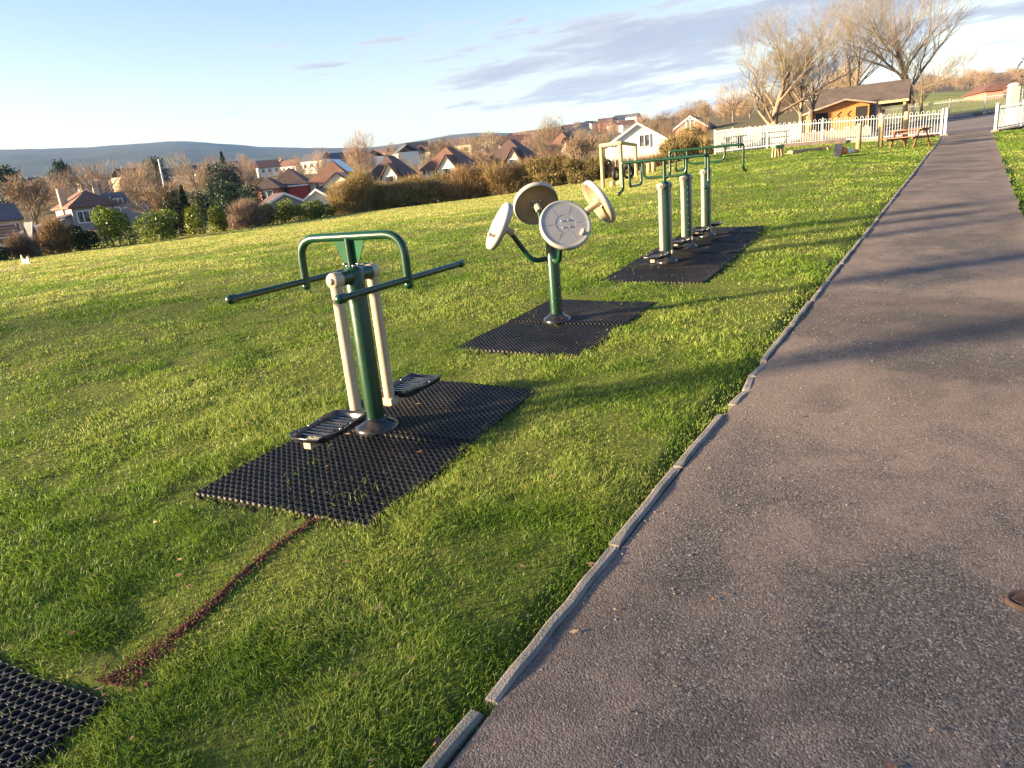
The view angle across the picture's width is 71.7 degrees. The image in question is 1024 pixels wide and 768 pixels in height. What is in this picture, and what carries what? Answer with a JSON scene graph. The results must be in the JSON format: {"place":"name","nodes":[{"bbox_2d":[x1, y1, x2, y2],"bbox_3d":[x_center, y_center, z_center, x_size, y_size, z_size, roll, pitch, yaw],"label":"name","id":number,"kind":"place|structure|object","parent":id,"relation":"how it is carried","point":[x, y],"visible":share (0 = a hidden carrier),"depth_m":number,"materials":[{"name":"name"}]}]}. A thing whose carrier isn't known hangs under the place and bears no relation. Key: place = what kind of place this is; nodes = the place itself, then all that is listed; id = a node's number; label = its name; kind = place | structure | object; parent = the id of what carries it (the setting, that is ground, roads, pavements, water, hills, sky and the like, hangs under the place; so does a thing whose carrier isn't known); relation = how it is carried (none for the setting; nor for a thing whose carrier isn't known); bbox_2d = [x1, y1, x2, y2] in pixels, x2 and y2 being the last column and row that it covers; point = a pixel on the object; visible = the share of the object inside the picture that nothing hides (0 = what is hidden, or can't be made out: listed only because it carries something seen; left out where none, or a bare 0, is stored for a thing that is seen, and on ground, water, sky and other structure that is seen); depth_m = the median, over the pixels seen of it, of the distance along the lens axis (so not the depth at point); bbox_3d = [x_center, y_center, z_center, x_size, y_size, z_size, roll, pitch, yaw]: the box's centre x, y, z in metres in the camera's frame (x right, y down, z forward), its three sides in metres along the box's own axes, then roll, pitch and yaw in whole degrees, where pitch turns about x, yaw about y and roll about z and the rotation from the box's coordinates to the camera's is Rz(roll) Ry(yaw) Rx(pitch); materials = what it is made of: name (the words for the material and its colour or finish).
{"place":"outdoors","nodes":[
{"label":"outdoors","id":0,"kind":"place"},
{"bbox_2d":[0,72,1023,767],"bbox_3d":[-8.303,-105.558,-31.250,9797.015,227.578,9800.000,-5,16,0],"label":"ground","id":1,"kind":"structure","parent":0,"point":[32,162],"depth_m":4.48,"materials":[{"name":"plant"}]},
{"bbox_2d":[0,203,23,231],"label":"buff house","id":2,"kind":"structure","parent":1,"relation":"on","point":[10,213],"depth_m":81.75,"materials":[{"name":"stone"}]},
{"bbox_2d":[0,164,34,205],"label":"evergreen tree","id":3,"kind":"object","parent":1,"relation":"on","point":[5,170],"visible":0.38,"depth_m":118.62,"materials":[{"name":"green plant"}]},
{"bbox_2d":[0,230,49,258],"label":"bramble thicket","id":4,"kind":"object","parent":1,"relation":"on","point":[17,246],"visible":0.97,"depth_m":31.82,"materials":[{"name":"brown plant"}]},
{"bbox_2d":[0,169,57,228],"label":"birch tree","id":5,"kind":"object","parent":1,"relation":"on","point":[36,194],"visible":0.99,"depth_m":94.36,"materials":[{"name":"brown plant"}]},
{"bbox_2d":[0,663,102,767],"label":"soil","id":6,"kind":"structure","parent":1,"relation":"on","point":[51,755],"depth_m":2.16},
{"bbox_2d":[0,659,107,767],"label":"rubber mat","id":7,"kind":"object","parent":6,"relation":"on","point":[42,697],"visible":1,"depth_m":2.26,"materials":[{"name":"rubber"}]},
{"bbox_2d":[34,212,76,254],"bbox_3d":[-21.394,-6.911,33.155,1.969,2.465,2.074,-2,17,10],"label":"copper shrub","id":8,"kind":"object","parent":1,"relation":"on","point":[55,234],"visible":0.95,"depth_m":32.92,"materials":[{"name":"brown plant"}]},
{"bbox_2d":[43,169,77,206],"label":"bare tree","id":9,"kind":"object","parent":1,"relation":"on","point":[65,188],"visible":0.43,"depth_m":139.52,"materials":[{"name":"plant"}]},
{"bbox_2d":[41,158,85,195],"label":"evergreen tree","id":10,"kind":"object","parent":1,"relation":"on","point":[57,165],"visible":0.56,"depth_m":154.97,"materials":[{"name":"green plant"}]},
{"bbox_2d":[66,224,100,251],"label":"dark shrub","id":11,"kind":"object","parent":1,"relation":"on","point":[85,240],"visible":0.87,"depth_m":34.03,"materials":[{"name":"green plant"}]},
{"bbox_2d":[20,189,154,234],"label":"bungalow","id":12,"kind":"object","parent":1,"relation":"on","point":[76,208],"visible":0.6,"depth_m":77.27,"materials":[{"name":"brown tile"}]},
{"bbox_2d":[61,156,126,195],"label":"bare tree","id":13,"kind":"object","parent":1,"relation":"on","point":[87,186],"visible":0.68,"depth_m":124.05,"materials":[{"name":"plant"}]},
{"bbox_2d":[92,187,130,203],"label":"slate roof house","id":14,"kind":"structure","parent":1,"relation":"on","point":[119,197],"depth_m":98.92,"materials":[{"name":"grey tile"}]},
{"bbox_2d":[89,206,141,247],"bbox_3d":[-19.386,-7.712,34.625,1.994,2.109,2.055,-14,18,-26],"label":"laurel bush","id":15,"kind":"object","parent":1,"relation":"on","point":[103,221],"visible":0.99,"depth_m":34.24,"materials":[{"name":"green plant"}]},
{"bbox_2d":[112,161,147,201],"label":"bare tree","id":16,"kind":"object","parent":1,"relation":"on","point":[127,181],"visible":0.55,"depth_m":119.05,"materials":[{"name":"plant"}]},
{"bbox_2d":[115,159,166,193],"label":"bare tree","id":17,"kind":"object","parent":1,"relation":"on","point":[149,179],"visible":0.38,"depth_m":150.60,"materials":[{"name":"plant"}]},
{"bbox_2d":[122,177,182,215],"bbox_3d":[-27.050,-13.641,54.301,4.500,4.106,4.982,-9,17,-11],"label":"orchard tree","id":18,"kind":"object","parent":1,"relation":"on","point":[158,197],"visible":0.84,"depth_m":52.95,"materials":[{"name":"brown plant"}]},
{"bbox_2d":[138,156,172,192],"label":"evergreen tree","id":19,"kind":"object","parent":1,"relation":"on","point":[155,161],"visible":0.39,"depth_m":179.85,"materials":[{"name":"green plant"}]},
{"bbox_2d":[132,209,180,241],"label":"laurel bush","id":20,"kind":"object","parent":1,"relation":"on","point":[162,227],"visible":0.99,"depth_m":36.81,"materials":[{"name":"green plant"}]},
{"bbox_2d":[162,188,186,236],"bbox_3d":[-18.733,-9.434,39.171,0.962,2.757,1.123,8,21,37],"label":"dark conifer","id":21,"kind":"object","parent":1,"relation":"on","point":[174,203],"visible":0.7,"depth_m":39.05,"materials":[{"name":"green plant"}]},
{"bbox_2d":[163,148,208,195],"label":"bare tree","id":22,"kind":"object","parent":1,"relation":"on","point":[187,172],"visible":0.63,"depth_m":141.43,"materials":[{"name":"plant"}]},
{"bbox_2d":[181,201,207,235],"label":"laurel bush","id":23,"kind":"object","parent":1,"relation":"on","point":[191,217],"visible":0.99,"depth_m":39.08,"materials":[{"name":"green plant"}]},
{"bbox_2d":[185,190,214,223],"bbox_3d":[-26.041,-14.584,58.966,2.675,3.025,2.820,-12,18,-23],"label":"evergreen tree","id":24,"kind":"object","parent":1,"relation":"on","point":[202,199],"visible":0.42,"depth_m":58.57,"materials":[{"name":"green plant"}]},
{"bbox_2d":[93,517,318,688],"bbox_3d":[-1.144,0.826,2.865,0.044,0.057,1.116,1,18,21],"label":"soil","id":25,"kind":"structure","parent":1,"relation":"on","point":[231,584],"depth_m":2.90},
{"bbox_2d":[195,156,219,194],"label":"bare tree","id":26,"kind":"object","parent":1,"relation":"on","point":[200,181],"visible":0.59,"depth_m":132.43,"materials":[{"name":"plant"}]},
{"bbox_2d":[207,205,228,232],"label":"laurel bush","id":27,"kind":"object","parent":1,"relation":"on","point":[218,219],"visible":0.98,"depth_m":40.38,"materials":[{"name":"green plant"}]},
{"bbox_2d":[204,179,241,218],"bbox_3d":[-25.621,-16.292,63.179,3.350,3.788,3.531,-13,18,-25],"label":"evergreen tree","id":28,"kind":"object","parent":1,"relation":"on","point":[227,196],"visible":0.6,"depth_m":62.49,"materials":[{"name":"green plant"}]},
{"bbox_2d":[203,162,245,201],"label":"evergreen tree","id":29,"kind":"object","parent":1,"relation":"on","point":[226,176],"visible":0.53,"depth_m":132.33,"materials":[{"name":"green plant"}]},
{"bbox_2d":[220,158,258,196],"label":"bare tree","id":30,"kind":"object","parent":1,"relation":"on","point":[250,179],"visible":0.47,"depth_m":144.01,"materials":[{"name":"plant"}]},
{"bbox_2d":[236,184,264,207],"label":"evergreen tree","id":31,"kind":"object","parent":1,"relation":"on","point":[247,193],"visible":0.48,"depth_m":67.22,"materials":[{"name":"green plant"}]},
{"bbox_2d":[225,197,277,229],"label":"bare hedge","id":32,"kind":"object","parent":1,"relation":"on","point":[246,213],"visible":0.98,"depth_m":41.55,"materials":[{"name":"brown plant"}]},
{"bbox_2d":[255,159,280,176],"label":"town house","id":33,"kind":"structure","parent":1,"relation":"on","point":[264,166],"depth_m":267.73,"materials":[{"name":"white tile"}]},
{"bbox_2d":[254,178,287,200],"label":"red house wing","id":34,"kind":"structure","parent":1,"relation":"on","point":[269,186],"depth_m":89.37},
{"bbox_2d":[259,201,286,224],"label":"laurel bush","id":35,"kind":"object","parent":1,"relation":"on","point":[280,216],"visible":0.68,"depth_m":43.27,"materials":[{"name":"green plant"}]},
{"bbox_2d":[260,192,304,210],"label":"garage","id":36,"kind":"structure","parent":1,"relation":"on","point":[273,199],"depth_m":75.08,"materials":[{"name":"tile"}]},
{"bbox_2d":[277,198,307,221],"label":"laurel bush","id":37,"kind":"object","parent":1,"relation":"on","point":[292,211],"visible":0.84,"depth_m":43.97,"materials":[{"name":"green plant"}]},
{"bbox_2d":[276,168,310,202],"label":"red house","id":38,"kind":"structure","parent":1,"relation":"on","point":[293,181],"depth_m":94.04,"materials":[{"name":"brick"}]},
{"bbox_2d":[300,152,333,173],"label":"town house","id":39,"kind":"structure","parent":1,"relation":"on","point":[305,158],"depth_m":252.23,"materials":[{"name":"stone"}]},
{"bbox_2d":[306,147,330,176],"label":"bare tree","id":40,"kind":"object","parent":1,"relation":"on","point":[320,166],"visible":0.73,"depth_m":166.15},
{"bbox_2d":[302,188,335,204],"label":"garage","id":41,"kind":"structure","parent":1,"relation":"on","point":[315,194],"depth_m":75.76,"materials":[{"name":"tile"}]},
{"bbox_2d":[301,200,338,218],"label":"laurel bush","id":42,"kind":"object","parent":1,"relation":"on","point":[315,210],"visible":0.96,"depth_m":44.73,"materials":[{"name":"green plant"}]},
{"bbox_2d":[306,159,353,191],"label":"cream house","id":43,"kind":"structure","parent":1,"relation":"on","point":[333,170],"depth_m":93.66,"materials":[{"name":"brown tile"}]},
{"bbox_2d":[322,167,380,215],"bbox_3d":[-10.444,-12.478,46.301,3.984,3.448,3.962,-8,17,-11],"label":"bramble thicket","id":44,"kind":"object","parent":1,"relation":"on","point":[355,190],"visible":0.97,"depth_m":45.48,"materials":[{"name":"brown plant"}]},
{"bbox_2d":[338,128,375,170],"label":"bare tree","id":45,"kind":"object","parent":1,"relation":"on","point":[356,158],"visible":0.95,"depth_m":160.10,"materials":[{"name":"plant"}]},
{"bbox_2d":[195,394,534,531],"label":"soil","id":46,"kind":"structure","parent":1,"relation":"on","point":[232,503],"depth_m":3.55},
{"bbox_2d":[196,378,536,528],"bbox_3d":[-0.737,0.310,4.257,1.140,0.110,1.897,3,19,27],"label":"rubber mat","id":47,"kind":"object","parent":46,"relation":"on","point":[261,480],"visible":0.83,"depth_m":3.92,"materials":[{"name":"rubber"}]},
{"bbox_2d":[225,230,464,449],"bbox_3d":[-0.881,-0.250,4.219,0.801,1.289,1.238,3,18,27],"label":"pendulum stepper","id":48,"kind":"object","parent":47,"relation":"on","point":[373,419],"visible":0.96,"depth_m":4.13,"materials":[{"name":"green paint"}]},
{"bbox_2d":[371,176,415,209],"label":"mixed hedge","id":49,"kind":"object","parent":1,"relation":"on","point":[395,194],"visible":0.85,"depth_m":47.01,"materials":[{"name":"green plant"}]},
{"bbox_2d":[372,155,417,183],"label":"gabled house","id":50,"kind":"structure","parent":1,"relation":"on","point":[388,167],"depth_m":95.39,"materials":[{"name":"tile"}]},
{"bbox_2d":[391,144,419,165],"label":"town house","id":51,"kind":"structure","parent":1,"relation":"on","point":[412,154],"depth_m":237.11,"materials":[{"name":"paint"}]},
{"bbox_2d":[402,168,450,204],"bbox_3d":[-5.646,-13.400,47.919,4.294,2.685,3.164,-7,17,-5],"label":"bramble thicket","id":52,"kind":"object","parent":1,"relation":"on","point":[422,190],"visible":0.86,"depth_m":47.31,"materials":[{"name":"brown plant"}]},
{"bbox_2d":[423,133,456,158],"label":"bare tree","id":53,"kind":"object","parent":1,"relation":"on","point":[443,145],"visible":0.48,"depth_m":169.84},
{"bbox_2d":[419,147,477,184],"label":"gabled house","id":54,"kind":"structure","parent":1,"relation":"on","point":[446,158],"depth_m":97.75,"materials":[{"name":"brown tile"}]},
{"bbox_2d":[432,161,497,200],"bbox_3d":[-3.066,-13.758,47.964,4.918,2.965,3.461,-6,16,-2],"label":"bramble thicket","id":55,"kind":"object","parent":1,"relation":"on","point":[468,180],"visible":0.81,"depth_m":47.31,"materials":[{"name":"brown plant"}]},
{"bbox_2d":[13,218,933,767],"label":"dead leaves","id":56,"kind":"object","parent":1,"relation":"on","point":[887,760],"visible":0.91,"depth_m":2.48,"materials":[{"name":"brown plant"}]},
{"bbox_2d":[470,129,503,155],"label":"bare tree","id":57,"kind":"object","parent":1,"relation":"on","point":[487,146],"visible":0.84,"depth_m":169.37,"materials":[{"name":"plant"}]},
{"bbox_2d":[476,155,540,195],"bbox_3d":[-0.066,-13.724,47.146,5.074,3.232,3.766,-5,16,1],"label":"bramble thicket","id":58,"kind":"object","parent":1,"relation":"on","point":[501,179],"visible":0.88,"depth_m":46.46,"materials":[{"name":"brown plant"}]},
{"bbox_2d":[486,139,540,172],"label":"brown roof house","id":59,"kind":"structure","parent":1,"relation":"on","point":[510,150],"depth_m":99.62,"materials":[{"name":"tile"}]},
{"bbox_2d":[533,115,563,148],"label":"bare tree","id":60,"kind":"object","parent":1,"relation":"on","point":[545,126],"visible":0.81,"depth_m":178.04,"materials":[{"name":"plant"}]},
{"bbox_2d":[524,149,574,186],"bbox_3d":[2.505,-14.004,45.905,3.647,2.554,2.675,-10,17,-16],"label":"mixed hedge","id":61,"kind":"object","parent":1,"relation":"on","point":[551,169],"visible":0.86,"depth_m":45.42,"materials":[{"name":"brown plant"}]},
{"bbox_2d":[533,130,567,162],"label":"bare tree","id":62,"kind":"object","parent":1,"relation":"on","point":[547,149],"visible":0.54,"depth_m":94.77,"materials":[{"name":"plant"}]},
{"bbox_2d":[474,299,649,358],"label":"soil","id":63,"kind":"structure","parent":1,"relation":"on","point":[509,354],"depth_m":5.76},
{"bbox_2d":[456,299,653,357],"bbox_3d":[0.467,-0.546,6.441,1.140,0.102,1.857,4,19,29],"label":"rubber mat","id":64,"kind":"object","parent":63,"relation":"on","point":[589,321],"visible":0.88,"depth_m":6.22,"materials":[{"name":"rubber"}]},
{"bbox_2d":[486,180,615,325],"bbox_3d":[0.367,-1.130,6.382,1.022,1.341,1.022,6,20,32],"label":"wheel spinner","id":65,"kind":"object","parent":64,"relation":"on","point":[564,225],"visible":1,"depth_m":6.27,"materials":[{"name":"green paint"}]},
{"bbox_2d":[541,132,591,160],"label":"brown roof house","id":66,"kind":"structure","parent":1,"relation":"on","point":[563,136],"depth_m":103.44,"materials":[{"name":"tile"}]},
{"bbox_2d":[558,133,598,159],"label":"orchard tree","id":67,"kind":"object","parent":1,"relation":"on","point":[571,147],"visible":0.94,"depth_m":71.02,"materials":[{"name":"brown plant"}]},
{"bbox_2d":[561,150,612,183],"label":"mixed hedge","id":68,"kind":"object","parent":1,"relation":"on","point":[583,170],"visible":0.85,"depth_m":43.26,"materials":[{"name":"green plant"}]},
{"bbox_2d":[599,141,637,187],"bbox_3d":[5.104,-10.146,32.901,1.276,1.996,7.054,1,17,19],"label":"tyre swing","id":69,"kind":"object","parent":1,"relation":"on","point":[616,173],"visible":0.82,"depth_m":31.09,"materials":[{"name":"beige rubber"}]},
{"bbox_2d":[603,122,666,161],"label":"white house","id":70,"kind":"structure","parent":1,"relation":"on","point":[643,138],"depth_m":76.09,"materials":[{"name":"paint"}]},
{"bbox_2d":[644,110,680,132],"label":"bare tree","id":71,"kind":"object","parent":1,"relation":"on","point":[663,119],"visible":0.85,"depth_m":179.40,"materials":[{"name":"plant"}]},
{"bbox_2d":[422,135,941,767],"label":"kerb","id":72,"kind":"structure","parent":1,"relation":"on","point":[452,745],"depth_m":2.71,"materials":[{"name":"concrete"}]},
{"bbox_2d":[602,227,769,283],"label":"soil","id":73,"kind":"structure","parent":1,"relation":"on","point":[708,280],"depth_m":8.10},
{"bbox_2d":[598,226,765,283],"bbox_3d":[2.515,-1.826,9.632,1.230,0.194,4.284,4,19,28],"label":"rubber mat","id":74,"kind":"object","parent":73,"relation":"on","point":[726,244],"visible":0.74,"depth_m":8.79,"materials":[{"name":"rubber"}]},
{"bbox_2d":[617,154,709,264],"bbox_3d":[1.858,-2.107,8.828,1.020,1.358,1.201,-10,17,-14],"label":"exercise machine","id":75,"kind":"object","parent":74,"relation":"on","point":[668,248],"visible":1,"depth_m":8.65,"materials":[{"name":"green paint"}]},
{"bbox_2d":[672,166,704,248],"bbox_3d":[2.392,-2.364,9.693,0.276,1.180,1.238,4,19,28],"label":"exercise machine","id":76,"kind":"object","parent":74,"relation":"on","point":[688,235],"visible":0.88,"depth_m":9.59,"materials":[{"name":"green paint"}]},
{"bbox_2d":[666,143,746,237],"bbox_3d":[2.844,-2.813,10.575,1.024,1.383,1.184,-10,17,-17],"label":"exercise machine","id":77,"kind":"object","parent":74,"relation":"on","point":[707,225],"visible":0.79,"depth_m":10.39,"materials":[{"name":"green paint"}]},
{"bbox_2d":[657,120,717,161],"bbox_3d":[10.354,-14.243,41.284,3.886,2.516,3.619,-1,17,14],"label":"gorse shrub","id":78,"kind":"object","parent":1,"relation":"on","point":[682,140],"visible":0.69,"depth_m":40.72,"materials":[{"name":"brown plant"}]},
{"bbox_2d":[712,82,756,121],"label":"bare tree","id":79,"kind":"object","parent":1,"relation":"on","point":[733,101],"visible":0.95,"depth_m":146.12,"materials":[{"name":"plant"}]},
{"bbox_2d":[758,32,829,137],"bbox_3d":[21.690,-22.984,55.203,6.054,7.660,7.912,-5,16,0],"label":"bare tree","id":80,"kind":"object","parent":1,"relation":"on","point":[800,110],"visible":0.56,"depth_m":54.56,"materials":[{"name":"brown plant"}]},
{"bbox_2d":[714,0,884,142],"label":"bare tree","id":81,"kind":"object","parent":1,"relation":"on","point":[776,113],"visible":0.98,"depth_m":53.23,"materials":[{"name":"brown plant"}]},
{"bbox_2d":[780,139,845,147],"bbox_3d":[14.256,-11.413,33.632,2.881,0.239,0.200,1,17,19],"label":"sleeper edging","id":82,"kind":"object","parent":1,"relation":"on","point":[836,141],"visible":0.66,"depth_m":33.50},
{"bbox_2d":[764,27,862,110],"bbox_3d":[23.252,-23.365,54.845,7.712,8.138,6.067,2,18,23],"label":"bare tree","id":83,"kind":"object","parent":1,"relation":"on","point":[813,102],"visible":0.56,"depth_m":54.62,"materials":[{"name":"brown plant"}]},
{"bbox_2d":[774,0,924,86],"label":"bare tree","id":84,"kind":"object","parent":1,"relation":"on","point":[855,80],"visible":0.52,"depth_m":58.71,"materials":[{"name":"brown plant"}]},
{"bbox_2d":[823,0,990,121],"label":"bare tree","id":85,"kind":"object","parent":1,"relation":"on","point":[896,48],"visible":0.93,"depth_m":55.19,"materials":[{"name":"brown plant"}]},
{"bbox_2d":[882,127,937,147],"bbox_3d":[15.573,-9.593,27.708,1.518,0.720,1.320,-14,18,-27],"label":"picnic bench","id":86,"kind":"object","parent":1,"relation":"on","point":[903,138],"visible":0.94,"depth_m":27.51,"materials":[{"name":"wood"}]},
{"bbox_2d":[888,39,981,119],"bbox_3d":[31.008,-22.458,52.020,5.598,6.150,6.307,-17,20,-35],"label":"bare tree","id":87,"kind":"object","parent":1,"relation":"on","point":[917,88],"visible":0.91,"depth_m":52.75,"materials":[{"name":"brown plant"}]},
{"bbox_2d":[961,83,1006,99],"bbox_3d":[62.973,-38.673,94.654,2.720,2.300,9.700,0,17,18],"label":"red roof house","id":88,"kind":"structure","parent":1,"relation":"on","point":[989,89],"depth_m":90.91,"materials":[{"name":"brick"}]},
{"bbox_2d":[0,0,1023,149],"label":"sky","id":89,"kind":"structure","parent":0,"point":[74,73],"materials":[{"name":"blue"}]},
{"bbox_2d":[673,116,717,136],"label":"brick gable house","id":90,"kind":"structure","parent":0,"point":[686,122],"depth_m":124.49,"materials":[{"name":"tile"}]},
{"bbox_2d":[448,131,1023,767],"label":"path","id":91,"kind":"structure","parent":0,"point":[888,539],"depth_m":2.69,"materials":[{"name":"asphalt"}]},
{"bbox_2d":[1005,590,1023,610],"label":"iron lid","id":92,"kind":"object","parent":91,"relation":"on","point":[1014,599],"visible":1,"depth_m":2.36,"materials":[{"name":"metal"}]},
{"bbox_2d":[717,108,1023,153],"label":"yard surface","id":93,"kind":"object","parent":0,"point":[983,122],"visible":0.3,"depth_m":40.84,"materials":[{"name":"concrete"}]},
{"bbox_2d":[714,122,801,153],"bbox_3d":[15.053,-14.832,42.372,0.055,1.622,15.309,7,21,37],"label":"metal fence","id":94,"kind":"object","parent":93,"relation":"on","point":[776,134],"visible":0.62,"depth_m":41.74,"materials":[{"name":"metal"}]},
{"bbox_2d":[802,128,843,141],"bbox_3d":[19.147,-15.338,43.572,2.400,0.590,0.500,0,17,19],"label":"planter box","id":95,"kind":"object","parent":93,"relation":"on","point":[832,132],"visible":0.69,"depth_m":43.36,"materials":[{"name":"wood"}]},
{"bbox_2d":[715,108,943,153],"bbox_3d":[15.153,-12.293,34.597,10.173,1.358,0.055,2,18,23],"label":"metal fence","id":96,"kind":"object","parent":93,"relation":"on","point":[839,121],"visible":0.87,"depth_m":34.48,"materials":[{"name":"metal"}]},
{"bbox_2d":[802,99,876,132],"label":"playhouse shed","id":97,"kind":"structure","parent":93,"relation":"on","point":[844,108],"depth_m":46.31,"materials":[{"name":"wood"}]},
{"bbox_2d":[854,104,869,127],"bbox_3d":[22.770,-17.255,46.158,0.880,1.760,0.051,-2,17,13],"label":"doorway","id":98,"kind":"structure","parent":97,"relation":"in","point":[860,110],"depth_m":46.06,"materials":[{"name":"wood"}]},
{"bbox_2d":[815,79,910,127],"bbox_3d":[25.301,-19.796,51.008,5.850,3.300,4.890,4,19,30],"label":"open shelter","id":99,"kind":"object","parent":93,"relation":"on","point":[897,92],"visible":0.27,"depth_m":49.80,"materials":[{"name":"wood"}]},
{"bbox_2d":[865,97,884,131],"bbox_3d":[23.463,-17.734,46.950,1.703,2.089,1.700,-2,17,13],"label":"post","id":100,"kind":"object","parent":93,"relation":"on","point":[873,109],"visible":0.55,"depth_m":46.35,"materials":[{"name":"wood"}]},
{"bbox_2d":[878,89,1022,124],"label":"metal fence","id":101,"kind":"object","parent":93,"relation":"on","point":[959,100],"visible":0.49,"depth_m":53.43,"materials":[{"name":"metal"}]},
{"bbox_2d":[997,100,1023,128],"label":"metal fence","id":102,"kind":"object","parent":93,"relation":"on","point":[1017,115],"visible":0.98,"depth_m":32.29,"materials":[{"name":"metal"}]},
{"bbox_2d":[1004,82,1021,123],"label":"stone pillar","id":103,"kind":"structure","parent":93,"relation":"on","point":[1014,92],"depth_m":34.73,"materials":[{"name":"stone"}]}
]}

